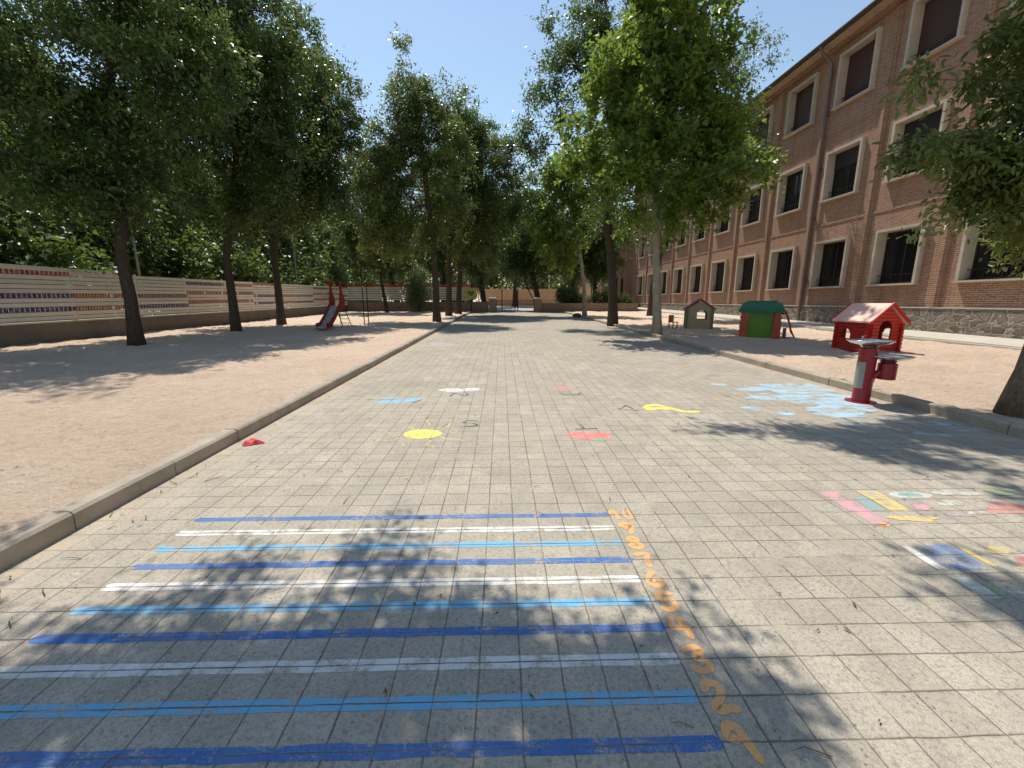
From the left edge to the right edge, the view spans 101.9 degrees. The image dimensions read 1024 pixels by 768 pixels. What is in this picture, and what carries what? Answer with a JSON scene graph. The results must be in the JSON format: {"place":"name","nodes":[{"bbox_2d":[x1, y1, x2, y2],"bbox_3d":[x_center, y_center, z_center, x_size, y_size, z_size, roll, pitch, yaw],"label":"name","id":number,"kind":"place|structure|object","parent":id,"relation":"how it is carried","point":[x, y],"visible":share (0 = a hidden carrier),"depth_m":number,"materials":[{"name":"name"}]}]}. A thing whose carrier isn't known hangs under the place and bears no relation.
{"place":"outdoors","nodes":[
{"label":"outdoors","id":0,"kind":"place"},
{"bbox_2d":[0,263,112,323],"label":"fence","id":1,"kind":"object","parent":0,"point":[19,267],"depth_m":17.03,"materials":[{"name":"white paint"}]},
{"bbox_2d":[0,311,468,536],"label":"sand","id":2,"kind":"structure","parent":0,"point":[79,419],"depth_m":7.53,"materials":[{"name":"sand"}]},
{"bbox_2d":[0,0,263,345],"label":"elm tree","id":3,"kind":"object","parent":2,"relation":"on","point":[114,39],"visible":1,"depth_m":12.92,"materials":[{"name":"green plant"}]},
{"bbox_2d":[65,0,344,331],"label":"elm tree","id":4,"kind":"object","parent":2,"relation":"on","point":[244,186],"visible":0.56,"depth_m":18.20,"materials":[{"name":"green plant"}]},
{"bbox_2d":[182,0,376,324],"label":"elm tree","id":5,"kind":"object","parent":2,"relation":"on","point":[323,194],"visible":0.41,"depth_m":22.65,"materials":[{"name":"green plant"}]},
{"bbox_2d":[314,281,351,328],"bbox_3d":[-9.113,-3.999,21.073,0.620,2.390,2.617,2,11,8],"label":"slide","id":6,"kind":"object","parent":2,"relation":"on","point":[330,315],"visible":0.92,"depth_m":21.17,"materials":[{"name":"red metal"}]},
{"bbox_2d":[360,260,368,324],"bbox_3d":[-8.322,-5.084,23.465,0.296,3.684,0.056,0,11,-1],"label":"pole frame","id":7,"kind":"object","parent":2,"relation":"on","point":[362,292],"visible":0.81,"depth_m":23.42,"materials":[{"name":"black metal"}]},
{"bbox_2d":[318,139,418,311],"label":"slender tree","id":8,"kind":"object","parent":2,"relation":"on","point":[349,242],"visible":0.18,"depth_m":40.47,"materials":[{"name":"green plant"}]},
{"bbox_2d":[341,22,483,321],"bbox_3d":[-6.273,-12.458,26.095,9.202,17.129,5.370,0,11,-1],"label":"elm tree","id":9,"kind":"object","parent":2,"relation":"on","point":[393,152],"visible":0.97,"depth_m":25.38,"materials":[{"name":"green plant"}]},
{"bbox_2d":[401,264,432,311],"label":"shrub","id":10,"kind":"object","parent":2,"relation":"on","point":[420,289],"visible":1,"depth_m":41.59,"materials":[{"name":"green plant"}]},
{"bbox_2d":[149,307,531,311],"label":"road","id":11,"kind":"structure","parent":0,"point":[511,308],"depth_m":55.27,"materials":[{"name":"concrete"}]},
{"bbox_2d":[351,196,418,301],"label":"shade tree","id":12,"kind":"object","parent":11,"relation":"on","point":[390,276],"visible":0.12,"depth_m":51.10,"materials":[{"name":"green plant"}]},
{"bbox_2d":[405,172,464,301],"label":"shade tree","id":13,"kind":"object","parent":11,"relation":"on","point":[441,263],"visible":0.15,"depth_m":47.63,"materials":[{"name":"green plant"}]},
{"bbox_2d":[463,169,505,301],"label":"shade tree","id":14,"kind":"object","parent":11,"relation":"on","point":[480,275],"visible":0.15,"depth_m":51.33,"materials":[{"name":"green plant"}]},
{"bbox_2d":[497,168,565,299],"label":"shade tree","id":15,"kind":"object","parent":11,"relation":"on","point":[516,250],"visible":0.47,"depth_m":48.26,"materials":[{"name":"green plant"}]},
{"bbox_2d":[553,285,592,302],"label":"shrub","id":16,"kind":"object","parent":11,"relation":"on","point":[564,294],"visible":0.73,"depth_m":45.37,"materials":[{"name":"green plant"}]},
{"bbox_2d":[550,184,605,289],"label":"shade tree","id":17,"kind":"object","parent":11,"relation":"on","point":[577,275],"visible":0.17,"depth_m":50.26,"materials":[{"name":"green plant"}]},
{"bbox_2d":[579,190,626,302],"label":"shade tree","id":18,"kind":"object","parent":11,"relation":"on","point":[602,274],"visible":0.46,"depth_m":49.46,"materials":[{"name":"green plant"}]},
{"bbox_2d":[588,285,636,302],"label":"shrub","id":19,"kind":"object","parent":11,"relation":"on","point":[600,297],"visible":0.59,"depth_m":45.68,"materials":[{"name":"green plant"}]},
{"bbox_2d":[375,397,421,402],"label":"painted cloud","id":20,"kind":"structure","parent":0,"point":[403,400],"depth_m":7.08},
{"bbox_2d":[0,0,872,295],"label":"sky","id":21,"kind":"structure","parent":0,"point":[483,42],"materials":[{"name":"blue"}]},
{"bbox_2d":[439,388,479,391],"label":"painted cloud","id":22,"kind":"structure","parent":0,"point":[458,389],"depth_m":7.92,"materials":[{"name":"white paint"}]},
{"bbox_2d":[145,296,844,379],"bbox_3d":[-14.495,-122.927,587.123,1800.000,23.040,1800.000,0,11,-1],"label":"ground","id":23,"kind":"structure","parent":0,"point":[475,300],"depth_m":158.47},
{"bbox_2d":[128,217,147,315],"bbox_3d":[-18.726,-5.436,20.895,0.140,6.000,0.133,0,11,-1],"label":"metal pole","id":24,"kind":"object","parent":23,"relation":"on","point":[136,257],"visible":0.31,"depth_m":20.69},
{"bbox_2d":[0,304,347,346],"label":"wall","id":25,"kind":"structure","parent":23,"relation":"on","point":[30,333],"depth_m":17.38,"materials":[{"name":"concrete"}]},
{"bbox_2d":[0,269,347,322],"bbox_3d":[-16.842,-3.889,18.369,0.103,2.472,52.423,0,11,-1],"label":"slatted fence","id":26,"kind":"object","parent":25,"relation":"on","point":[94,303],"visible":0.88,"depth_m":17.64,"materials":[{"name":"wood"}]},
{"bbox_2d":[0,28,389,317],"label":"tree belt","id":27,"kind":"object","parent":23,"relation":"on","point":[168,250],"visible":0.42,"depth_m":26.51,"materials":[{"name":"green plant"}]},
{"bbox_2d":[0,311,470,571],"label":"kerb","id":28,"kind":"structure","parent":23,"relation":"on","point":[25,541],"depth_m":3.81,"materials":[{"name":"concrete"}]},
{"bbox_2d":[347,302,488,311],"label":"end wall","id":29,"kind":"structure","parent":23,"relation":"on","point":[402,307],"depth_m":44.01,"materials":[{"name":"brick"}]},
{"bbox_2d":[347,284,470,300],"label":"end fence","id":30,"kind":"object","parent":29,"relation":"on","point":[371,295],"visible":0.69,"depth_m":43.73,"materials":[{"name":"metal"}]},
{"bbox_2d":[465,288,476,311],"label":"yellow sign","id":31,"kind":"object","parent":29,"relation":"attached to","point":[470,293],"visible":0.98,"depth_m":43.78,"materials":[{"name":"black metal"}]},
{"bbox_2d":[407,77,521,315],"bbox_3d":[-3.768,-14.605,33.718,8.868,18.157,6.231,4,12,18],"label":"elm tree","id":32,"kind":"object","parent":23,"relation":"on","point":[486,192],"visible":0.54,"depth_m":32.94,"materials":[{"name":"green plant"}]},
{"bbox_2d":[446,106,536,313],"bbox_3d":[-2.025,-14.774,37.355,9.192,17.012,6.440,0,11,-1],"label":"elm tree","id":33,"kind":"object","parent":23,"relation":"on","point":[513,179],"visible":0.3,"depth_m":36.67,"materials":[{"name":"green plant"}]},
{"bbox_2d":[383,203,623,302],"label":"tree belt","id":34,"kind":"object","parent":23,"relation":"on","point":[496,284],"visible":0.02,"depth_m":81.94,"materials":[{"name":"green plant"}]},
{"bbox_2d":[494,184,529,305],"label":"shade tree","id":35,"kind":"object","parent":23,"relation":"on","point":[502,273],"visible":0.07,"depth_m":66.76,"materials":[{"name":"green plant"}]},
{"bbox_2d":[485,289,556,305],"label":"tan wall","id":36,"kind":"structure","parent":23,"relation":"on","point":[547,295],"depth_m":76.38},
{"bbox_2d":[516,144,600,315],"bbox_3d":[4.325,-12.556,34.577,7.960,13.803,5.498,0,11,-1],"label":"plane tree","id":37,"kind":"object","parent":23,"relation":"on","point":[557,239],"visible":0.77,"depth_m":33.92,"materials":[{"name":"green plant"}]},
{"bbox_2d":[542,303,637,311],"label":"end wall","id":38,"kind":"structure","parent":23,"relation":"on","point":[562,307],"depth_m":44.45,"materials":[{"name":"brick"}]},
{"bbox_2d":[576,229,633,302],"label":"brick wing","id":39,"kind":"structure","parent":23,"relation":"on","point":[623,278],"depth_m":60.52,"materials":[{"name":"brick"}]},
{"bbox_2d":[563,311,1023,438],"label":"kerb","id":40,"kind":"structure","parent":23,"relation":"on","point":[1002,426],"depth_m":7.10,"materials":[{"name":"concrete"}]},
{"bbox_2d":[631,0,1023,339],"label":"school building","id":41,"kind":"structure","parent":23,"relation":"on","point":[810,245],"depth_m":22.02,"materials":[{"name":"brick"}]},
{"bbox_2d":[635,275,643,295],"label":"window","id":42,"kind":"structure","parent":41,"relation":"in","point":[640,279],"depth_m":57.37,"materials":[{"name":"stone"}]},
{"bbox_2d":[638,236,646,258],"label":"window","id":43,"kind":"structure","parent":41,"relation":"in","point":[641,254],"depth_m":56.49,"materials":[{"name":"stone"}]},
{"bbox_2d":[646,273,652,294],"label":"window","id":44,"kind":"structure","parent":41,"relation":"in","point":[649,276],"depth_m":53.43,"materials":[{"name":"stone"}]},
{"bbox_2d":[660,270,668,294],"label":"window","id":45,"kind":"structure","parent":41,"relation":"in","point":[664,275],"depth_m":48.83,"materials":[{"name":"stone"}]},
{"bbox_2d":[672,267,684,293],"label":"window","id":46,"kind":"structure","parent":41,"relation":"in","point":[678,273],"depth_m":45.05,"materials":[{"name":"stone"}]},
{"bbox_2d":[675,220,688,247],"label":"window","id":47,"kind":"structure","parent":41,"relation":"in","point":[684,240],"depth_m":43.93,"materials":[{"name":"stone"}]},
{"bbox_2d":[688,263,703,293],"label":"window","id":48,"kind":"structure","parent":41,"relation":"in","point":[696,271],"depth_m":40.95,"materials":[{"name":"stone"}]},
{"bbox_2d":[692,217,707,241],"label":"window","id":49,"kind":"structure","parent":41,"relation":"in","point":[700,236],"depth_m":40.17,"materials":[{"name":"stone"}]},
{"bbox_2d":[708,259,727,292],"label":"window","id":50,"kind":"structure","parent":41,"relation":"in","point":[718,274],"depth_m":36.72,"materials":[{"name":"stone"}]},
{"bbox_2d":[713,202,732,235],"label":"window","id":51,"kind":"structure","parent":41,"relation":"in","point":[722,228],"depth_m":35.69,"materials":[{"name":"stone"}]},
{"bbox_2d":[733,253,757,291],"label":"window","id":52,"kind":"structure","parent":41,"relation":"in","point":[746,267],"depth_m":32.54,"materials":[{"name":"stone"}]},
{"bbox_2d":[739,182,764,227],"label":"window","id":53,"kind":"structure","parent":41,"relation":"in","point":[753,216],"depth_m":31.47,"materials":[{"name":"glass"}]},
{"bbox_2d":[749,104,774,153],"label":"window","id":54,"kind":"structure","parent":41,"relation":"in","point":[768,127],"depth_m":29.77,"materials":[{"name":"stone"}]},
{"bbox_2d":[765,246,797,289],"bbox_3d":[18.261,-7.712,27.967,0.610,2.700,2.550,0,11,-1],"label":"window","id":55,"kind":"structure","parent":41,"relation":"in","point":[782,262],"depth_m":28.42,"materials":[{"name":"stone"}]},
{"bbox_2d":[773,163,808,216],"bbox_3d":[18.261,-12.517,27.010,0.610,2.700,2.550,0,11,-1],"label":"window","id":56,"kind":"structure","parent":41,"relation":"in","point":[794,179],"depth_m":27.37,"materials":[{"name":"stone"}]},
{"bbox_2d":[782,72,819,138],"bbox_3d":[18.231,-17.347,26.047,0.550,2.750,2.550,0,11,-1],"label":"window","id":57,"kind":"structure","parent":41,"relation":"in","point":[801,107],"depth_m":26.32,"materials":[{"name":"stone"}]},
{"bbox_2d":[807,236,851,288],"bbox_3d":[18.362,-6.900,23.893,0.610,2.700,2.550,0,11,-1],"label":"window","id":58,"kind":"structure","parent":41,"relation":"in","point":[830,257],"depth_m":24.24,"materials":[{"name":"stone"}]},
{"bbox_2d":[819,136,866,202],"bbox_3d":[18.362,-11.706,22.936,0.610,2.700,2.550,0,11,-1],"label":"window","id":59,"kind":"structure","parent":41,"relation":"in","point":[843,164],"depth_m":23.23,"materials":[{"name":"stone"}]},
{"bbox_2d":[831,26,883,110],"bbox_3d":[18.332,-16.536,21.973,0.550,2.750,2.550,0,11,-1],"label":"window","id":60,"kind":"structure","parent":41,"relation":"in","point":[857,69],"depth_m":22.20,"materials":[{"name":"stone"}]},
{"bbox_2d":[865,222,928,285],"bbox_3d":[18.462,-6.089,19.819,0.610,2.700,2.550,0,11,-1],"label":"window","id":61,"kind":"structure","parent":41,"relation":"in","point":[894,261],"depth_m":20.18,"materials":[{"name":"stone"}]},
{"bbox_2d":[882,98,951,183],"bbox_3d":[18.462,-10.894,18.862,0.610,2.700,2.550,0,11,-1],"label":"window","id":62,"kind":"structure","parent":41,"relation":"in","point":[934,118],"depth_m":18.99,"materials":[{"name":"stone"}]},
{"bbox_2d":[900,0,969,70],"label":"window","id":63,"kind":"structure","parent":41,"relation":"in","point":[935,25],"depth_m":18.35,"materials":[{"name":"stone"}]},
{"bbox_2d":[951,213,1023,282],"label":"window","id":64,"kind":"structure","parent":41,"relation":"in","point":[969,268],"depth_m":16.69,"materials":[{"name":"stone"}]},
{"bbox_2d":[988,76,1023,138],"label":"window","id":65,"kind":"structure","parent":41,"relation":"in","point":[1008,119],"depth_m":15.79,"materials":[{"name":"stone"}]},
{"bbox_2d":[0,312,1023,767],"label":"path","id":66,"kind":"structure","parent":0,"point":[922,660],"depth_m":2.69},
{"bbox_2d":[242,438,263,445],"bbox_3d":[-3.123,0.691,5.009,0.251,0.050,0.188,0,11,-1],"label":"red cloth","id":67,"kind":"object","parent":66,"relation":"on","point":[252,441],"visible":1,"depth_m":4.98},
{"bbox_2d":[0,653,680,678],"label":"painted stripe","id":68,"kind":"object","parent":66,"relation":"on","point":[318,666],"visible":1,"depth_m":2.01,"materials":[{"name":"white paint"}]},
{"bbox_2d":[28,623,665,643],"bbox_3d":[-0.836,1.320,2.200,3.332,0.001,0.068,0,11,-1],"label":"painted stripe","id":69,"kind":"object","parent":66,"relation":"on","point":[300,634],"visible":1,"depth_m":2.20,"materials":[{"name":"blue paint"}]},
{"bbox_2d":[0,689,698,719],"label":"painted stripe","id":70,"kind":"object","parent":66,"relation":"on","point":[304,705],"visible":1,"depth_m":1.82,"materials":[{"name":"blue paint"}]},
{"bbox_2d":[68,598,651,614],"bbox_3d":[-0.841,1.278,2.393,3.306,0.001,0.069,0,11,-1],"label":"painted stripe","id":71,"kind":"object","parent":66,"relation":"on","point":[327,607],"visible":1,"depth_m":2.39,"materials":[{"name":"blue paint"}]},
{"bbox_2d":[0,735,723,767],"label":"painted stripe","id":72,"kind":"object","parent":66,"relation":"on","point":[297,753],"visible":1,"depth_m":1.63,"materials":[{"name":"blue paint"}]},
{"bbox_2d":[101,575,640,590],"bbox_3d":[-0.846,1.238,2.585,3.310,0.001,0.076,0,11,-1],"label":"painted stripe","id":73,"kind":"object","parent":66,"relation":"on","point":[360,583],"visible":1,"depth_m":2.58,"materials":[{"name":"white paint"}]},
{"bbox_2d":[129,557,632,569],"bbox_3d":[-0.850,1.197,2.777,3.333,0.001,0.068,0,11,-1],"label":"painted stripe","id":74,"kind":"object","parent":66,"relation":"on","point":[384,562],"visible":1,"depth_m":2.77,"materials":[{"name":"blue paint"}]},
{"bbox_2d":[154,540,622,551],"bbox_3d":[-0.855,1.156,2.970,3.306,0.001,0.069,0,11,-1],"label":"painted stripe","id":75,"kind":"object","parent":66,"relation":"on","point":[373,546],"visible":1,"depth_m":2.97,"materials":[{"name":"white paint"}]},
{"bbox_2d":[175,525,615,535],"bbox_3d":[-0.860,1.115,3.163,3.310,0.001,0.078,0,11,-1],"label":"painted stripe","id":76,"kind":"object","parent":66,"relation":"on","point":[387,530],"visible":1,"depth_m":3.16,"materials":[{"name":"white paint"}]},
{"bbox_2d":[194,513,609,521],"bbox_3d":[-0.865,1.074,3.355,3.333,0.001,0.069,0,11,-1],"label":"painted stripe","id":77,"kind":"object","parent":66,"relation":"on","point":[402,517],"visible":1,"depth_m":3.35,"materials":[{"name":"blue paint"}]},
{"bbox_2d":[373,420,463,447],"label":"painted sun","id":78,"kind":"object","parent":66,"relation":"on","point":[419,434],"visible":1,"depth_m":5.39,"materials":[{"name":"yellow paint"}]},
{"bbox_2d":[430,342,457,346],"bbox_3d":[-2.601,-1.467,15.313,0.955,0.019,1.433,-7,13,-32],"label":"faded drawing","id":79,"kind":"object","parent":66,"relation":"on","point":[436,344],"visible":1,"depth_m":15.21,"materials":[{"name":"white paint"}]},
{"bbox_2d":[488,297,496,312],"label":"gate pillar","id":80,"kind":"structure","parent":66,"relation":"on","point":[492,304],"depth_m":43.80,"materials":[{"name":"brick"}]},
{"bbox_2d":[496,300,533,311],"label":"iron gate","id":81,"kind":"structure","parent":80,"relation":"attached to","point":[514,306],"depth_m":44.24,"materials":[{"name":"metal"}]},
{"bbox_2d":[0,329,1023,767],"bbox_3d":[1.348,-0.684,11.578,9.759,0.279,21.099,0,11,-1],"label":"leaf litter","id":82,"kind":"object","parent":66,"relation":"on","point":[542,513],"visible":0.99,"depth_m":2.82,"materials":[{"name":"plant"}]},
{"bbox_2d":[533,297,542,312],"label":"gate pillar","id":83,"kind":"structure","parent":66,"relation":"on","point":[537,304],"depth_m":43.93,"materials":[{"name":"brick"}]},
{"bbox_2d":[505,0,693,325],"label":"elm tree","id":84,"kind":"object","parent":66,"relation":"on","point":[601,26],"visible":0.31,"depth_m":22.93,"materials":[{"name":"green plant"}]},
{"bbox_2d":[608,509,632,519],"bbox_3d":[0.888,1.066,3.396,0.188,0.002,0.165,0,11,-1],"label":"painted number","id":85,"kind":"object","parent":66,"relation":"on","point":[630,517],"visible":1,"depth_m":3.41,"materials":[{"name":"orange paint"}]},
{"bbox_2d":[619,522,633,533],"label":"painted number","id":86,"kind":"object","parent":66,"relation":"on","point":[629,526],"visible":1,"depth_m":3.22,"materials":[{"name":"orange paint"}]},
{"bbox_2d":[626,536,644,549],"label":"painted number","id":87,"kind":"object","parent":66,"relation":"on","point":[632,543],"visible":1,"depth_m":3.00,"materials":[{"name":"orange paint"}]},
{"bbox_2d":[632,552,652,566],"bbox_3d":[0.916,1.186,2.829,0.109,0.002,0.177,-6,13,-27],"label":"painted number","id":88,"kind":"object","parent":66,"relation":"on","point":[648,562],"visible":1,"depth_m":2.85,"materials":[{"name":"orange paint"}]},
{"bbox_2d":[645,570,665,587],"bbox_3d":[0.894,1.231,2.620,0.115,0.002,0.163,-3,12,-15],"label":"painted number","id":89,"kind":"object","parent":66,"relation":"on","point":[650,580],"visible":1,"depth_m":2.61,"materials":[{"name":"orange paint"}]},
{"bbox_2d":[654,591,678,611],"bbox_3d":[0.907,1.271,2.432,0.118,0.002,0.175,0,11,-1],"label":"painted number","id":90,"kind":"object","parent":66,"relation":"on","point":[674,607],"visible":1,"depth_m":2.44,"materials":[{"name":"orange paint"}]},
{"bbox_2d":[667,616,694,638],"bbox_3d":[0.905,1.311,2.240,0.117,0.002,0.165,0,11,-1],"label":"painted number","id":91,"kind":"object","parent":66,"relation":"on","point":[684,626],"visible":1,"depth_m":2.25,"materials":[{"name":"orange paint"}]},
{"bbox_2d":[681,644,714,673],"bbox_3d":[0.914,1.352,2.047,0.122,0.002,0.174,0,11,-1],"label":"painted number","id":92,"kind":"object","parent":66,"relation":"on","point":[698,654],"visible":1,"depth_m":2.04,"materials":[{"name":"orange paint"}]},
{"bbox_2d":[700,678,741,714],"bbox_3d":[0.926,1.393,1.857,0.134,0.002,0.172,0,11,-1],"label":"painted number","id":93,"kind":"object","parent":66,"relation":"on","point":[718,706],"visible":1,"depth_m":1.84,"materials":[{"name":"orange paint"}]},
{"bbox_2d":[721,720,764,763],"bbox_3d":[0.912,1.434,1.664,0.103,0.002,0.173,-2,11,-10],"label":"painted number","id":94,"kind":"object","parent":66,"relation":"on","point":[728,726],"visible":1,"depth_m":1.68,"materials":[{"name":"orange paint"}]},
{"bbox_2d":[770,411,795,414],"bbox_3d":[4.128,0.444,6.329,0.348,0.003,0.232,0,11,-1],"label":"painted drop","id":95,"kind":"object","parent":66,"relation":"on","point":[782,413],"visible":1,"depth_m":6.31,"materials":[{"name":"blue paint"}]},
{"bbox_2d":[731,383,882,418],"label":"painted puddle","id":96,"kind":"object","parent":66,"relation":"on","point":[829,404],"visible":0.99,"depth_m":7.23,"materials":[{"name":"blue paint"}]},
{"bbox_2d":[844,335,915,404],"bbox_3d":[6.040,-0.243,6.895,0.932,1.111,0.638,3,12,13],"label":"drinking fountain","id":97,"kind":"object","parent":66,"relation":"on","point":[867,373],"visible":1,"depth_m":6.84,"materials":[{"name":"red metal"}]},
{"bbox_2d":[834,416,991,435],"bbox_3d":[5.450,0.577,5.702,1.773,0.011,0.874,-3,12,-14],"label":"painted splash","id":98,"kind":"object","parent":66,"relation":"on","point":[920,422],"visible":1,"depth_m":5.82,"materials":[{"name":"blue paint"}]},
{"bbox_2d":[819,488,1023,526],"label":"painted game","id":99,"kind":"object","parent":66,"relation":"on","point":[889,504],"visible":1,"depth_m":3.56,"materials":[{"name":"pink paint"}]},
{"bbox_2d":[901,545,1023,598],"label":"painted game","id":100,"kind":"object","parent":66,"relation":"on","point":[951,557],"visible":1,"depth_m":2.77,"materials":[{"name":"blue paint"}]},
{"bbox_2d":[565,432,613,440],"bbox_3d":[0.990,0.659,5.309,0.608,0.004,0.360,4,12,19],"label":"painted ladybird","id":101,"kind":"object","parent":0,"point":[597,436],"visible":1,"depth_m":5.29,"materials":[{"name":"red paint"}]},
{"bbox_2d":[642,404,699,412],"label":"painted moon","id":102,"kind":"object","parent":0,"point":[646,407],"visible":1,"depth_m":6.59,"materials":[{"name":"yellow paint"}]},
{"bbox_2d":[566,311,1023,423],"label":"sand","id":103,"kind":"structure","parent":0,"point":[971,378],"depth_m":11.28,"materials":[{"name":"sand"}]},
{"bbox_2d":[549,0,788,334],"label":"plane tree","id":104,"kind":"object","parent":103,"relation":"on","point":[667,65],"visible":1,"depth_m":16.17,"materials":[{"name":"green plant"}]},
{"bbox_2d":[683,298,715,328],"bbox_3d":[9.723,-3.679,21.639,1.454,1.527,1.251,4,12,18],"label":"beige playhouse","id":105,"kind":"object","parent":103,"relation":"on","point":[692,309],"visible":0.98,"depth_m":21.22,"materials":[{"name":"plastic"}]},
{"bbox_2d":[646,6,792,315],"bbox_3d":[12.626,-13.608,28.655,10.288,18.199,5.436,10,15,41],"label":"elm tree","id":106,"kind":"object","parent":103,"relation":"on","point":[732,74],"visible":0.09,"depth_m":25.41,"materials":[{"name":"green plant"}]},
{"bbox_2d":[738,301,794,337],"bbox_3d":[10.482,-2.692,17.140,2.068,1.461,1.426,6,13,28],"label":"green playhouse","id":107,"kind":"object","parent":103,"relation":"on","point":[761,318],"visible":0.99,"depth_m":16.76,"materials":[{"name":"plastic"}]},
{"bbox_2d":[830,302,910,351],"bbox_3d":[10.942,-1.763,12.770,1.302,1.467,1.373,-1,11,-7],"label":"red playhouse","id":108,"kind":"object","parent":103,"relation":"on","point":[869,320],"visible":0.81,"depth_m":12.41,"materials":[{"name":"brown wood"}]},
{"bbox_2d":[869,0,1023,418],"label":"elm tree","id":109,"kind":"object","parent":103,"relation":"on","point":[986,162],"visible":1,"depth_m":6.03,"materials":[{"name":"green plant"}]},
{"bbox_2d":[638,307,1023,349],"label":"walkway","id":110,"kind":"structure","parent":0,"point":[995,342],"depth_m":16.48,"materials":[{"name":"concrete"}]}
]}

